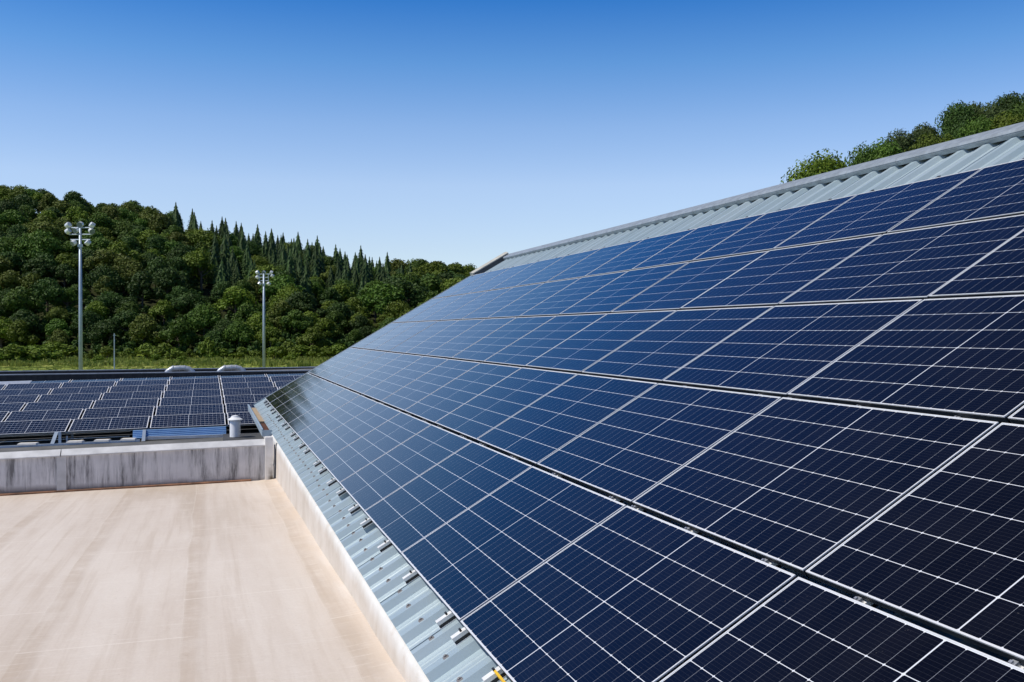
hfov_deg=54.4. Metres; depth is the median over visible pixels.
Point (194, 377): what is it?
solar panel
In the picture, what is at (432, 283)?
broadleaf tree
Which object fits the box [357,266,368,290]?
conifer tree
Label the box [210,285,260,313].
broadleaf tree
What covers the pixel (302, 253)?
broadleaf tree
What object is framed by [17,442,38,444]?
ballast block
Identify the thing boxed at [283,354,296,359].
bush
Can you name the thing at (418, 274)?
broadleaf tree
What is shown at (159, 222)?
broadleaf tree
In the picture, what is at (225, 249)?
conifer tree
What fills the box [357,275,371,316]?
conifer tree
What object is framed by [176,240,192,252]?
broadleaf tree
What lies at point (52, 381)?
solar panel
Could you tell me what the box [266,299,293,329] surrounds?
broadleaf tree
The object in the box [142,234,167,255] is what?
broadleaf tree
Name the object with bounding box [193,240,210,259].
broadleaf tree
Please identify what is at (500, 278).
solar panel
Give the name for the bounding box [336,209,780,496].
mounting rail
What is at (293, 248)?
conifer tree
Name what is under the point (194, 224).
conifer tree
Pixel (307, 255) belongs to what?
conifer tree
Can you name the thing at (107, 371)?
dark parapet
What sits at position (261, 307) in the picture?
broadleaf tree
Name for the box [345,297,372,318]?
broadleaf tree
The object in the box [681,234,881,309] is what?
solar panel
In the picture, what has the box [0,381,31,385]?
metal sheet
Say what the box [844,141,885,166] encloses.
leafy tree
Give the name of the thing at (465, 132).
sky
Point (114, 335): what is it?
grey post
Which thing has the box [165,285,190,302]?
broadleaf tree
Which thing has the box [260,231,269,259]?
conifer tree
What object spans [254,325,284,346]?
broadleaf tree
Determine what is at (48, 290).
broadleaf tree
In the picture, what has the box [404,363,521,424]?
solar panel
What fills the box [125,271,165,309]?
broadleaf tree
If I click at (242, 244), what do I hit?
conifer tree
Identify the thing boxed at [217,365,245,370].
roof duct
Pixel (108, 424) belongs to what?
solar panel
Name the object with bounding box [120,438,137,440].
ballast block
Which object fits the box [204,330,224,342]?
broadleaf tree
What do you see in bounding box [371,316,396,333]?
broadleaf tree
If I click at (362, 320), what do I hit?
broadleaf tree
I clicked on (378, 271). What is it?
conifer tree
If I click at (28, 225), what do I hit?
broadleaf tree
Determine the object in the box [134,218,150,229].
broadleaf tree
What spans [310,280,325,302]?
broadleaf tree
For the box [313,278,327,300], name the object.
broadleaf tree
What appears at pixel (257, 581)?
flat roof building
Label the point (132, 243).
broadleaf tree
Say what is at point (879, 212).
solar panel
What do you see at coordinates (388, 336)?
solar panel
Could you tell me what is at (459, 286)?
solar panel
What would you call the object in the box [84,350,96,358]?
bush
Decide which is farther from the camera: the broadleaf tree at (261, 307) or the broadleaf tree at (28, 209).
the broadleaf tree at (28, 209)
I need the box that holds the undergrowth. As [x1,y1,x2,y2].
[1,216,378,355]
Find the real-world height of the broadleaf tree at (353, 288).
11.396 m
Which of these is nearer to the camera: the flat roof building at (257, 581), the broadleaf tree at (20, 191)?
the flat roof building at (257, 581)
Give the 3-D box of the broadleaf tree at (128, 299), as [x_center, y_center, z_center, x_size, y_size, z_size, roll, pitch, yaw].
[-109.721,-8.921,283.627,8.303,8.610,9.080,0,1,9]
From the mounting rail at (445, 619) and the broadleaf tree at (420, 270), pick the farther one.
the broadleaf tree at (420, 270)
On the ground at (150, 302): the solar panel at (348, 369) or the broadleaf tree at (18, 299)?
the broadleaf tree at (18, 299)
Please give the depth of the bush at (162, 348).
243.89 m
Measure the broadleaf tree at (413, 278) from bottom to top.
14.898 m
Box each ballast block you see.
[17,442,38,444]
[66,440,84,442]
[94,439,111,441]
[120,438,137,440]
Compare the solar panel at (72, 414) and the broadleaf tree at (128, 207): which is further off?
the broadleaf tree at (128, 207)
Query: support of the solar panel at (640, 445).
on the mounting rail at (410, 576)
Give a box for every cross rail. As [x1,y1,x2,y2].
[0,436,129,441]
[1,431,129,436]
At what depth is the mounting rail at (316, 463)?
12.53 m
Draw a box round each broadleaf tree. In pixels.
[0,189,6,198]
[0,199,25,221]
[0,209,29,231]
[0,230,5,239]
[0,236,29,260]
[0,250,27,273]
[0,255,12,277]
[0,270,22,292]
[0,286,47,317]
[0,288,10,297]
[0,296,14,318]
[0,316,12,347]
[2,195,12,202]
[3,184,28,195]
[5,224,27,235]
[5,233,23,241]
[5,319,38,344]
[7,309,45,335]
[8,188,32,201]
[9,229,63,259]
[12,194,40,210]
[15,273,41,295]
[18,204,37,218]
[20,221,34,232]
[22,257,55,278]
[24,221,68,244]
[25,189,37,201]
[27,215,55,232]
[28,252,59,269]
[31,192,44,212]
[31,277,65,310]
[37,188,52,212]
[37,193,59,211]
[37,210,57,220]
[41,200,77,214]
[42,306,70,320]
[44,318,72,337]
[44,328,70,344]
[46,207,65,218]
[49,287,78,308]
[51,263,78,288]
[53,240,78,257]
[54,217,85,241]
[55,253,84,284]
[57,206,90,221]
[62,190,88,207]
[67,199,88,213]
[67,284,90,304]
[71,309,100,330]
[74,218,102,241]
[76,249,96,274]
[78,229,103,247]
[78,236,112,253]
[82,247,139,270]
[82,264,127,290]
[83,198,92,210]
[83,301,110,318]
[86,316,122,344]
[88,211,115,229]
[92,203,107,214]
[92,275,116,294]
[94,290,124,313]
[97,240,143,261]
[98,226,115,240]
[99,203,124,211]
[100,205,121,220]
[109,219,138,237]
[110,295,140,314]
[112,255,144,293]
[112,265,134,292]
[112,309,156,334]
[116,301,140,315]
[117,208,138,221]
[117,230,135,241]
[118,201,139,214]
[118,203,138,214]
[121,234,144,249]
[121,236,143,253]
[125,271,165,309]
[127,200,144,212]
[128,314,164,345]
[129,224,147,234]
[131,228,143,237]
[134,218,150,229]
[136,229,167,249]
[138,205,160,222]
[138,251,157,270]
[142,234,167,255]
[142,249,165,258]
[144,257,175,282]
[146,324,162,335]
[147,212,173,233]
[148,300,175,327]
[151,267,188,294]
[157,318,198,345]
[158,240,179,253]
[161,224,185,234]
[164,211,183,226]
[164,245,188,261]
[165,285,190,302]
[166,231,192,246]
[168,214,177,225]
[168,257,192,276]
[171,290,211,314]
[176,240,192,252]
[180,274,193,288]
[181,247,216,289]
[182,228,222,253]
[184,303,222,334]
[186,245,194,252]
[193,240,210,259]
[203,296,212,306]
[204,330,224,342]
[206,317,233,335]
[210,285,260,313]
[211,281,231,311]
[221,232,238,245]
[223,320,256,343]
[229,246,244,264]
[231,279,258,298]
[231,303,259,322]
[237,240,261,256]
[243,311,273,333]
[247,275,266,303]
[249,264,281,300]
[251,254,269,268]
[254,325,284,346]
[256,303,269,315]
[258,274,308,300]
[261,270,296,292]
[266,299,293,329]
[268,284,307,311]
[275,291,328,317]
[276,264,297,278]
[278,242,291,252]
[279,309,313,332]
[295,326,326,347]
[298,245,323,261]
[300,310,320,324]
[309,276,324,300]
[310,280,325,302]
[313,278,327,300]
[314,317,340,339]
[317,301,333,317]
[318,287,343,304]
[320,265,336,279]
[322,255,336,271]
[326,301,355,320]
[326,310,348,331]
[330,283,355,303]
[335,278,358,296]
[343,312,373,333]
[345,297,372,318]
[345,329,363,343]
[347,315,373,329]
[354,280,382,322]
[357,326,371,337]
[359,282,404,316]
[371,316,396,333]
[375,314,386,328]
[381,300,412,322]
[387,277,430,306]
[389,272,405,278]
[390,258,407,273]
[401,273,421,285]
[404,259,428,274]
[406,271,422,279]
[408,293,425,308]
[412,267,425,275]
[413,275,444,293]
[418,290,439,305]
[419,261,446,274]
[420,273,439,280]
[436,271,453,281]
[437,264,456,275]
[440,276,463,291]
[447,263,467,275]
[453,262,465,272]
[463,263,476,272]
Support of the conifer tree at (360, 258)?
on the ground at (150, 302)
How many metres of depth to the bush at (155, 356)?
229.65 m
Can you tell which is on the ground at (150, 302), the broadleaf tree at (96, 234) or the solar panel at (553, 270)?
the broadleaf tree at (96, 234)
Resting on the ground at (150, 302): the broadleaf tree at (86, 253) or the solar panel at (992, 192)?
the broadleaf tree at (86, 253)
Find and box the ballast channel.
[0,439,139,447]
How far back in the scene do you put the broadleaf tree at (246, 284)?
302.00 m
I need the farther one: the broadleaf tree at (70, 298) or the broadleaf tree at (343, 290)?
the broadleaf tree at (343, 290)
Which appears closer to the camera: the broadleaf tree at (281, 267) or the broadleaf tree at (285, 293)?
the broadleaf tree at (285, 293)
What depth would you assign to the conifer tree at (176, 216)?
410.21 m
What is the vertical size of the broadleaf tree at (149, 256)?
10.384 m
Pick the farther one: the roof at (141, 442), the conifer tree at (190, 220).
the conifer tree at (190, 220)
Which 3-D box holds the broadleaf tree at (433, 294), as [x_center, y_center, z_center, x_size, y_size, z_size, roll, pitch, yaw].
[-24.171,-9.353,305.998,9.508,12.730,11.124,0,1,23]
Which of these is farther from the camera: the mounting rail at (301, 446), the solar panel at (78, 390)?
the solar panel at (78, 390)
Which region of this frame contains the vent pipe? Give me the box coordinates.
[228,415,242,436]
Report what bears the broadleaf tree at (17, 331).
on the ground at (150, 302)
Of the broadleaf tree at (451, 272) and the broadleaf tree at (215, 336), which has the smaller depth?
the broadleaf tree at (215, 336)
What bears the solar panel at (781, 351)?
attached to the mounting rail at (410, 576)
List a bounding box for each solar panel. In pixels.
[0,388,50,396]
[0,395,39,404]
[0,402,25,413]
[0,411,8,421]
[0,419,70,435]
[3,383,61,389]
[4,409,82,421]
[22,400,92,410]
[31,379,70,383]
[37,393,101,401]
[50,386,108,394]
[61,381,115,387]
[68,416,149,432]
[71,378,120,382]
[81,406,154,418]
[92,398,158,407]
[101,391,161,399]
[109,385,164,392]
[116,380,167,385]
[122,377,169,380]
[150,413,225,428]
[155,404,223,415]
[160,396,221,405]
[163,389,220,397]
[166,383,219,390]
[169,378,218,384]
[172,375,217,378]
[220,374,265,379]
[221,377,269,384]
[222,381,273,390]
[223,387,277,397]
[224,394,269,402]
[225,402,255,414]
[227,412,255,425]
[265,373,313,402]
[266,373,304,377]
[270,375,301,382]
[270,376,322,408]
[274,381,291,388]
[275,380,332,415]
[281,384,344,423]
[288,389,359,433]
[297,395,377,445]
[307,402,400,461]
[309,348,358,375]
[317,349,371,379]
[321,412,430,483]
[325,350,385,383]
[336,352,401,388]
[340,425,471,510]
[348,354,422,394]
[352,322,404,348]
[362,322,418,349]
[362,356,447,401]
[364,441,531,555]
[374,321,436,351]
[381,359,479,411]
[389,320,458,353]
[393,297,446,322]
[401,466,625,620]
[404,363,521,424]
[406,294,464,321]
[406,319,483,355]
[422,291,486,321]
[426,317,516,358]
[433,272,487,298]
[435,367,576,441]
[440,287,512,320]
[450,267,510,295]
[452,316,554,362]
[460,506,795,681]
[462,283,542,319]
[468,262,534,293]
[477,374,657,465]
[484,313,607,367]
[487,277,581,318]
[490,256,564,290]
[516,248,600,286]
[520,271,627,316]
[525,310,676,373]
[537,383,780,504]
[547,239,643,281]
[560,262,688,314]
[582,306,773,382]
[585,228,696,276]
[611,251,767,312]
[632,213,765,269]
[633,397,998,574]
[660,577,1023,681]
[662,299,921,397]
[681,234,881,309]
[692,194,856,261]
[773,168,982,249]
[779,214,1023,305]
[788,295,1023,421]
[806,423,1023,664]
[887,159,1023,232]
[929,230,1023,298]
[1008,406,1023,424]
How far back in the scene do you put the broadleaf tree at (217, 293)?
300.90 m
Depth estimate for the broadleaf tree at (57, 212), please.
382.65 m
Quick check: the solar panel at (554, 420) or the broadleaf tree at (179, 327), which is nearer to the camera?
the solar panel at (554, 420)
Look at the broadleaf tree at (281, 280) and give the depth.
299.08 m
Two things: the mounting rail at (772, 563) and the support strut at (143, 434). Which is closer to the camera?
the mounting rail at (772, 563)
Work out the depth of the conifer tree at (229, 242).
389.48 m
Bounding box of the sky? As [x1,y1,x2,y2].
[0,0,1023,268]
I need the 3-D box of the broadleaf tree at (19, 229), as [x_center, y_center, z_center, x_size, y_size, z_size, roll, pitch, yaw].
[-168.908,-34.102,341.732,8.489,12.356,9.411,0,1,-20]
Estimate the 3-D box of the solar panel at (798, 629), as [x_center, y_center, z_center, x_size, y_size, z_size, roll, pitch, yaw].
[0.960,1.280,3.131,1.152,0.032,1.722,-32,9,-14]
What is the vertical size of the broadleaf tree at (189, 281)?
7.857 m
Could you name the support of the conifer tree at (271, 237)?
on the ground at (150, 302)
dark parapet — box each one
[0,367,314,373]
[0,370,309,380]
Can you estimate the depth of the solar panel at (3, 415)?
25.52 m
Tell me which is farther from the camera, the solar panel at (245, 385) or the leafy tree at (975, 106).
the leafy tree at (975, 106)
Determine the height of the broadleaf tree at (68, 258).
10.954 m
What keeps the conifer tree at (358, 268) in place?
on the ground at (150, 302)
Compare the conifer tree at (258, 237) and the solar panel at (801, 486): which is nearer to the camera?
the solar panel at (801, 486)
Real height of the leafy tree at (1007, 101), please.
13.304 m
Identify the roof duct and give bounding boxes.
[165,365,194,371]
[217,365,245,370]
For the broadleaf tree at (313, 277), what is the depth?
338.23 m
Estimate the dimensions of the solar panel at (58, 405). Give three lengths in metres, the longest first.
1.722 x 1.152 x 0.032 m
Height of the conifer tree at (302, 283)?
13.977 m
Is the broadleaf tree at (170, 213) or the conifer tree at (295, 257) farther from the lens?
the broadleaf tree at (170, 213)
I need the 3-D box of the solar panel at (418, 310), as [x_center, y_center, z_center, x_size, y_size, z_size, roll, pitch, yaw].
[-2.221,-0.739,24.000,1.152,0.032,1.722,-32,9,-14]
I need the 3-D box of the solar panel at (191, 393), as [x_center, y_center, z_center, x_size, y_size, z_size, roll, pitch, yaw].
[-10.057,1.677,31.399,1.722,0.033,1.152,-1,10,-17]
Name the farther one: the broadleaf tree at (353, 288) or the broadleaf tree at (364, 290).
the broadleaf tree at (353, 288)
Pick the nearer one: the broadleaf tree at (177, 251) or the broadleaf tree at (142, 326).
the broadleaf tree at (142, 326)
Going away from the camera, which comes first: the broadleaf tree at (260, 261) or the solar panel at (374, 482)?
the solar panel at (374, 482)
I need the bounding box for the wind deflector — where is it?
[133,426,225,439]
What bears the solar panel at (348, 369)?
attached to the mounting rail
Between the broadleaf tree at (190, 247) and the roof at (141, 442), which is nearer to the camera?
the roof at (141, 442)
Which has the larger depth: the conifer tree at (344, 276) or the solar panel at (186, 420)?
the conifer tree at (344, 276)
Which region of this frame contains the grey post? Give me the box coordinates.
[113,333,115,368]
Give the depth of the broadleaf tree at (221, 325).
265.34 m
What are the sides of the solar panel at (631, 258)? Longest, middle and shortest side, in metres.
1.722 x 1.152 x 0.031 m
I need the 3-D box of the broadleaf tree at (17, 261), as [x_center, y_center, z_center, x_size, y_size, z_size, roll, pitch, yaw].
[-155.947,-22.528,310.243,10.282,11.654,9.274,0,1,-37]
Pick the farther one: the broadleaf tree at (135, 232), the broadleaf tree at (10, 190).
the broadleaf tree at (10, 190)
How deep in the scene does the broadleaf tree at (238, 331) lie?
259.59 m
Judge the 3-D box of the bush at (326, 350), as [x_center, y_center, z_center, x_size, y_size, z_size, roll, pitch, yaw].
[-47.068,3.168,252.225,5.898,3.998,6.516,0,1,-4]
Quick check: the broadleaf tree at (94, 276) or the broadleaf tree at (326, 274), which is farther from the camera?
the broadleaf tree at (326, 274)
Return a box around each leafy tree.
[781,149,849,182]
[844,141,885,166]
[867,137,904,160]
[903,130,945,152]
[934,100,979,139]
[935,133,957,143]
[955,114,997,138]
[989,111,1023,129]
[1000,99,1023,122]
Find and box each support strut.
[50,432,60,443]
[142,429,145,440]
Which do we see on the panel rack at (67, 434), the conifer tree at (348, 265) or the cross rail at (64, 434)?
the cross rail at (64, 434)
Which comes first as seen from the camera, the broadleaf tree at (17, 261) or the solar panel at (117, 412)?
the solar panel at (117, 412)
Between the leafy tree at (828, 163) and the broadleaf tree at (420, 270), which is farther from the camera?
the broadleaf tree at (420, 270)
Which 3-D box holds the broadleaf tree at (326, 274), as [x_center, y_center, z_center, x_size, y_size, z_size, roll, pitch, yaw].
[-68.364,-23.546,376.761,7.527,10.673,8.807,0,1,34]
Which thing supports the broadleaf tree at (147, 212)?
on the ground at (150, 302)
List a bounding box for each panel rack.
[0,415,257,441]
[2,378,270,389]
[3,406,225,421]
[21,398,225,410]
[24,372,306,381]
[36,391,222,401]
[49,383,275,393]
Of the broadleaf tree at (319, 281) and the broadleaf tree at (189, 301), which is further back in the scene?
the broadleaf tree at (319, 281)
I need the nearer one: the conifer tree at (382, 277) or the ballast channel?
the ballast channel
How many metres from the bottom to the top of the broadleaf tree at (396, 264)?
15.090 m
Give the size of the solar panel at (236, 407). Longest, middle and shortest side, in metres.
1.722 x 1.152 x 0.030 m
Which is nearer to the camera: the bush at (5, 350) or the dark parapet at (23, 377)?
the dark parapet at (23, 377)
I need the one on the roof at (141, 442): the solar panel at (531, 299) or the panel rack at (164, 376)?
the panel rack at (164, 376)
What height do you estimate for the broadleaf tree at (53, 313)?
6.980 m
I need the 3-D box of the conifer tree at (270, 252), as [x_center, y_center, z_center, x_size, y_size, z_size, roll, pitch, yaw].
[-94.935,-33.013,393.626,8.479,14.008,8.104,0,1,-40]
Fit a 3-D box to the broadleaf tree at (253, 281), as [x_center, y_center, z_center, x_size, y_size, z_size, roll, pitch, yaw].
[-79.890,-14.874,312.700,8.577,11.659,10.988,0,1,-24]
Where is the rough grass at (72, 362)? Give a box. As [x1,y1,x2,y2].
[0,355,334,370]
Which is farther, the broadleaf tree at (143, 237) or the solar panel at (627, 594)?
the broadleaf tree at (143, 237)
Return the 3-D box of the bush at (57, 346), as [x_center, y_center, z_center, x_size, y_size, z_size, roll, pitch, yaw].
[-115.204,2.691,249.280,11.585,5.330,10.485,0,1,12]
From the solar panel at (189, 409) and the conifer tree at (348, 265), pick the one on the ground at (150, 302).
the conifer tree at (348, 265)
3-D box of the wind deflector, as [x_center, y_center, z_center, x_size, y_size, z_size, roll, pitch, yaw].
[-7.871,2.182,23.647,2.100,0.256,0.137,0,1,-17]
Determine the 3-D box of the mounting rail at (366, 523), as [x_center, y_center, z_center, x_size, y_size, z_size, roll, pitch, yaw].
[1.212,0.045,9.412,5.288,3.156,0.044,0,1,-17]
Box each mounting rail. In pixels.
[298,241,629,448]
[303,237,648,454]
[313,229,689,467]
[318,224,711,474]
[327,216,747,486]
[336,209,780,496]
[348,198,831,514]
[360,190,874,528]
[377,175,940,552]
[402,158,1023,584]
[435,300,894,629]
[450,397,804,645]
[482,405,875,681]
[761,416,980,568]
[854,596,879,608]
[1008,659,1023,668]
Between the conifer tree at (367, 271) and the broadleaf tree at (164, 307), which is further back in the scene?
the conifer tree at (367, 271)
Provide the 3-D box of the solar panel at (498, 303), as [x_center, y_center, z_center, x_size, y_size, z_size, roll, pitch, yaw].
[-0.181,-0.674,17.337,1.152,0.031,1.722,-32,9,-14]
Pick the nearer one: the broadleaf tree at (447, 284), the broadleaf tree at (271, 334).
the broadleaf tree at (271, 334)
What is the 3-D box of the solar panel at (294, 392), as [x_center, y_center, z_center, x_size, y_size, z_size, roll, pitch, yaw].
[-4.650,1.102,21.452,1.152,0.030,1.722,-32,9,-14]
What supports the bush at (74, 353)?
on the ground at (150, 302)
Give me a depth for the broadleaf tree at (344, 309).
284.05 m
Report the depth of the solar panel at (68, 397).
30.43 m
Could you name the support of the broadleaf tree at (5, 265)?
on the ground at (150, 302)
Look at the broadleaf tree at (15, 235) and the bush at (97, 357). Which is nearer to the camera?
the bush at (97, 357)
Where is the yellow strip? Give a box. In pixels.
[494,670,505,681]
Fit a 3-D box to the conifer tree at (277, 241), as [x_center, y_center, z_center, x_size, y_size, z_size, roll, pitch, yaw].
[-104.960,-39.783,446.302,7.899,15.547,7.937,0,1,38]
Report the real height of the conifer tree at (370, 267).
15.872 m
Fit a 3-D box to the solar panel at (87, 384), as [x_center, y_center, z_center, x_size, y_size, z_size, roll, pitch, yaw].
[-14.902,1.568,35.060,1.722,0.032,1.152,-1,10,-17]
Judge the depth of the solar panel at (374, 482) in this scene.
9.69 m
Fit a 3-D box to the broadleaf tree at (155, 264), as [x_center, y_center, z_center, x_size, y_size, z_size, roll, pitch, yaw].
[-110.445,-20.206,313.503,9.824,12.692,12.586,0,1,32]
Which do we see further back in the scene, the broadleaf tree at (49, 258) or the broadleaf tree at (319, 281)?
the broadleaf tree at (319, 281)
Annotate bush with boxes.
[0,347,20,360]
[0,351,9,359]
[2,344,46,360]
[17,347,46,361]
[22,344,56,358]
[41,341,78,356]
[44,349,64,359]
[65,346,77,356]
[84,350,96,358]
[91,355,104,360]
[98,345,118,357]
[118,348,137,356]
[133,343,161,357]
[142,342,178,358]
[150,353,161,360]
[165,347,184,358]
[176,356,188,360]
[182,348,197,357]
[196,337,221,356]
[219,348,235,357]
[227,347,253,357]
[249,349,265,357]
[265,346,285,357]
[273,340,301,358]
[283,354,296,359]
[287,344,309,356]
[301,345,328,357]
[315,346,336,356]
[331,343,346,354]
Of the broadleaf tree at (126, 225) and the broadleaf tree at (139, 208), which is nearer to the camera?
the broadleaf tree at (126, 225)
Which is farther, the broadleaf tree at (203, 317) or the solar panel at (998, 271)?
the broadleaf tree at (203, 317)
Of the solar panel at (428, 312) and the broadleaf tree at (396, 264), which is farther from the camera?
the broadleaf tree at (396, 264)
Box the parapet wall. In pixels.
[0,439,264,495]
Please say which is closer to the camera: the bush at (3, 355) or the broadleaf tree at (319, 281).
the bush at (3, 355)
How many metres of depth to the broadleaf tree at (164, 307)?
278.18 m
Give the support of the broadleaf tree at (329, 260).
on the ground at (150, 302)
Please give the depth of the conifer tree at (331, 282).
357.78 m
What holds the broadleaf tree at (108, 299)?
on the ground at (150, 302)
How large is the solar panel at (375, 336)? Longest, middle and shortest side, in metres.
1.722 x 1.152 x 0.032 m
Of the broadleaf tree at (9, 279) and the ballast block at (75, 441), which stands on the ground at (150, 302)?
the broadleaf tree at (9, 279)
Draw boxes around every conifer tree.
[171,202,183,228]
[187,208,198,228]
[190,212,199,231]
[204,245,219,286]
[207,231,224,271]
[209,221,214,234]
[213,257,228,287]
[216,217,225,239]
[219,232,229,265]
[225,258,232,282]
[227,233,232,247]
[229,247,239,276]
[229,258,242,285]
[233,222,239,239]
[237,227,249,268]
[239,241,253,278]
[246,257,262,303]
[253,224,262,247]
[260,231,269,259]
[266,241,275,265]
[268,228,277,258]
[270,250,276,265]
[274,240,282,266]
[276,235,279,252]
[276,241,287,265]
[283,245,299,285]
[291,239,298,256]
[293,248,298,267]
[295,233,303,253]
[295,254,303,284]
[299,263,314,311]
[300,275,306,312]
[302,239,311,266]
[304,258,311,278]
[309,241,326,280]
[310,259,320,279]
[318,243,326,278]
[326,266,335,288]
[332,244,342,272]
[334,265,339,280]
[339,249,343,269]
[341,263,349,282]
[342,255,352,279]
[350,252,356,273]
[351,265,359,291]
[352,256,360,275]
[354,246,363,265]
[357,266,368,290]
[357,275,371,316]
[358,255,373,280]
[359,260,371,285]
[368,256,375,280]
[374,257,381,280]
[378,264,386,281]
[384,252,391,271]
[385,265,390,279]
[400,263,404,274]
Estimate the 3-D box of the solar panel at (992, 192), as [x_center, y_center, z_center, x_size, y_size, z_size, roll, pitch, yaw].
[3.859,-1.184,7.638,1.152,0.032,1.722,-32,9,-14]
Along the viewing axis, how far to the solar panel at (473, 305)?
18.95 m
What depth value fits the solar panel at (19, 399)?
30.03 m
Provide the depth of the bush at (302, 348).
248.98 m
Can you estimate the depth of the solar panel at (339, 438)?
13.05 m
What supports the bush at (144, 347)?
on the ground at (150, 302)
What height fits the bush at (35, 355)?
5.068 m
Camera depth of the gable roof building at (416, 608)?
10.02 m
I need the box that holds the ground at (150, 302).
[0,213,386,370]
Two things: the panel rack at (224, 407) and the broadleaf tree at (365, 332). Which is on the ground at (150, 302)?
the broadleaf tree at (365, 332)
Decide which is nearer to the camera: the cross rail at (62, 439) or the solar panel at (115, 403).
the cross rail at (62, 439)
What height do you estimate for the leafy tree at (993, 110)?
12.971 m
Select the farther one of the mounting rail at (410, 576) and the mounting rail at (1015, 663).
the mounting rail at (410, 576)
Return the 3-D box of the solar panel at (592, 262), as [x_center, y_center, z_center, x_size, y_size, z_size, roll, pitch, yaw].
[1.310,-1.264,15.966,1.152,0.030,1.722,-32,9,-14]
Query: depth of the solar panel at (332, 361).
23.39 m
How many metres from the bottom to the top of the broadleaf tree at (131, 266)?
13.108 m
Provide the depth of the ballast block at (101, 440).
23.01 m
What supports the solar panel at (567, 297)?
on the mounting rail at (316, 463)
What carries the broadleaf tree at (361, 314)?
on the ground at (150, 302)
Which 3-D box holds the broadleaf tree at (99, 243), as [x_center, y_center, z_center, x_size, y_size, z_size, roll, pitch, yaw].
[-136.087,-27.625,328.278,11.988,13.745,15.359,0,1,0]
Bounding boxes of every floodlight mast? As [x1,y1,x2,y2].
[64,222,95,369]
[255,270,273,366]
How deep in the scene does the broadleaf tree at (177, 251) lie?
338.95 m
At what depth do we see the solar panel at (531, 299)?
15.61 m
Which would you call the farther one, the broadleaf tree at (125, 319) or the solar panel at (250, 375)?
the broadleaf tree at (125, 319)
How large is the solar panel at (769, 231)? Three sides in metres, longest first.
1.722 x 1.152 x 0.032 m
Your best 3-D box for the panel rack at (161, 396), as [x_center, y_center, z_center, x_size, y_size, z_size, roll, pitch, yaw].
[-15.059,1.942,29.953,20.737,0.776,1.160,0,1,-17]
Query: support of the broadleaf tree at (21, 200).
on the ground at (150, 302)
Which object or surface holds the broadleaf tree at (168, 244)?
on the ground at (150, 302)
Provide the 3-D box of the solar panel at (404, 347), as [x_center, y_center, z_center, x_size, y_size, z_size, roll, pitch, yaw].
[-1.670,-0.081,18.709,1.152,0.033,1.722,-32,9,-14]
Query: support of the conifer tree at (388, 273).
on the ground at (150, 302)
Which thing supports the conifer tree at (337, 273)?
on the ground at (150, 302)
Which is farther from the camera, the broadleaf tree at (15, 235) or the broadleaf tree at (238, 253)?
the broadleaf tree at (238, 253)
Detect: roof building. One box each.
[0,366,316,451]
[0,435,429,681]
[248,122,1023,681]
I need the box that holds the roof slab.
[223,433,263,440]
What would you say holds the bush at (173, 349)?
on the ground at (150, 302)
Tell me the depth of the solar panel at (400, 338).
20.32 m
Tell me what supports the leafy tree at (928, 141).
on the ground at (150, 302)
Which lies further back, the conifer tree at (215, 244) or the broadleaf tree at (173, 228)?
the broadleaf tree at (173, 228)
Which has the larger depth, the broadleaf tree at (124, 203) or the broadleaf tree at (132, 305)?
the broadleaf tree at (124, 203)
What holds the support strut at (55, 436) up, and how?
on the ballast channel
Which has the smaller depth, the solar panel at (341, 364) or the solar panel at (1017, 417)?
the solar panel at (1017, 417)
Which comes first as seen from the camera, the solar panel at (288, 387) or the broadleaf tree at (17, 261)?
the solar panel at (288, 387)
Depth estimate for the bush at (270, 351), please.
248.85 m
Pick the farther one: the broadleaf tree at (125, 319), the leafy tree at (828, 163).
the broadleaf tree at (125, 319)
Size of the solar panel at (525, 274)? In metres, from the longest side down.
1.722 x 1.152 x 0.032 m
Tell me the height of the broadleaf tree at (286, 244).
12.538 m
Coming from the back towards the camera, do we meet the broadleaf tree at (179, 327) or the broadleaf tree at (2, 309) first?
the broadleaf tree at (2, 309)
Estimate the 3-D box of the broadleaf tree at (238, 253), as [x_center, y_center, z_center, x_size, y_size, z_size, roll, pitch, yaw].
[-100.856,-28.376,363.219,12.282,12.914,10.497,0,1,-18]
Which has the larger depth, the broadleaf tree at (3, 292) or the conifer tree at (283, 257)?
the conifer tree at (283, 257)
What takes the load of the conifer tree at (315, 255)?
on the ground at (150, 302)
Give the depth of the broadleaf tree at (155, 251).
336.70 m
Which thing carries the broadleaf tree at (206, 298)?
on the ground at (150, 302)
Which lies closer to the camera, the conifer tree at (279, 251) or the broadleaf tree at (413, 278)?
the broadleaf tree at (413, 278)
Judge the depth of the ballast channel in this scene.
22.76 m
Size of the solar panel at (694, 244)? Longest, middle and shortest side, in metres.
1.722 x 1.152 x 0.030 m
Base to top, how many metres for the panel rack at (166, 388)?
0.779 m
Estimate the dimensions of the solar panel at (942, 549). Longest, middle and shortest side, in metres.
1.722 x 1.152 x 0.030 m
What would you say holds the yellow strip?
on the gable roof building at (416, 608)
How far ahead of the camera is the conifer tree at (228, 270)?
338.46 m
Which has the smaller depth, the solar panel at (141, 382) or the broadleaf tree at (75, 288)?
the solar panel at (141, 382)
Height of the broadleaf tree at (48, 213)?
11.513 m
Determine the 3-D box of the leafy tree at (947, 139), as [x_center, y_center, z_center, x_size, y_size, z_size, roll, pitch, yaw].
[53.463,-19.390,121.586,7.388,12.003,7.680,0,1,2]
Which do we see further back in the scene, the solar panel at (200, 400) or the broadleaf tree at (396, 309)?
the broadleaf tree at (396, 309)
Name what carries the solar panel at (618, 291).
on the mounting rail at (331, 482)

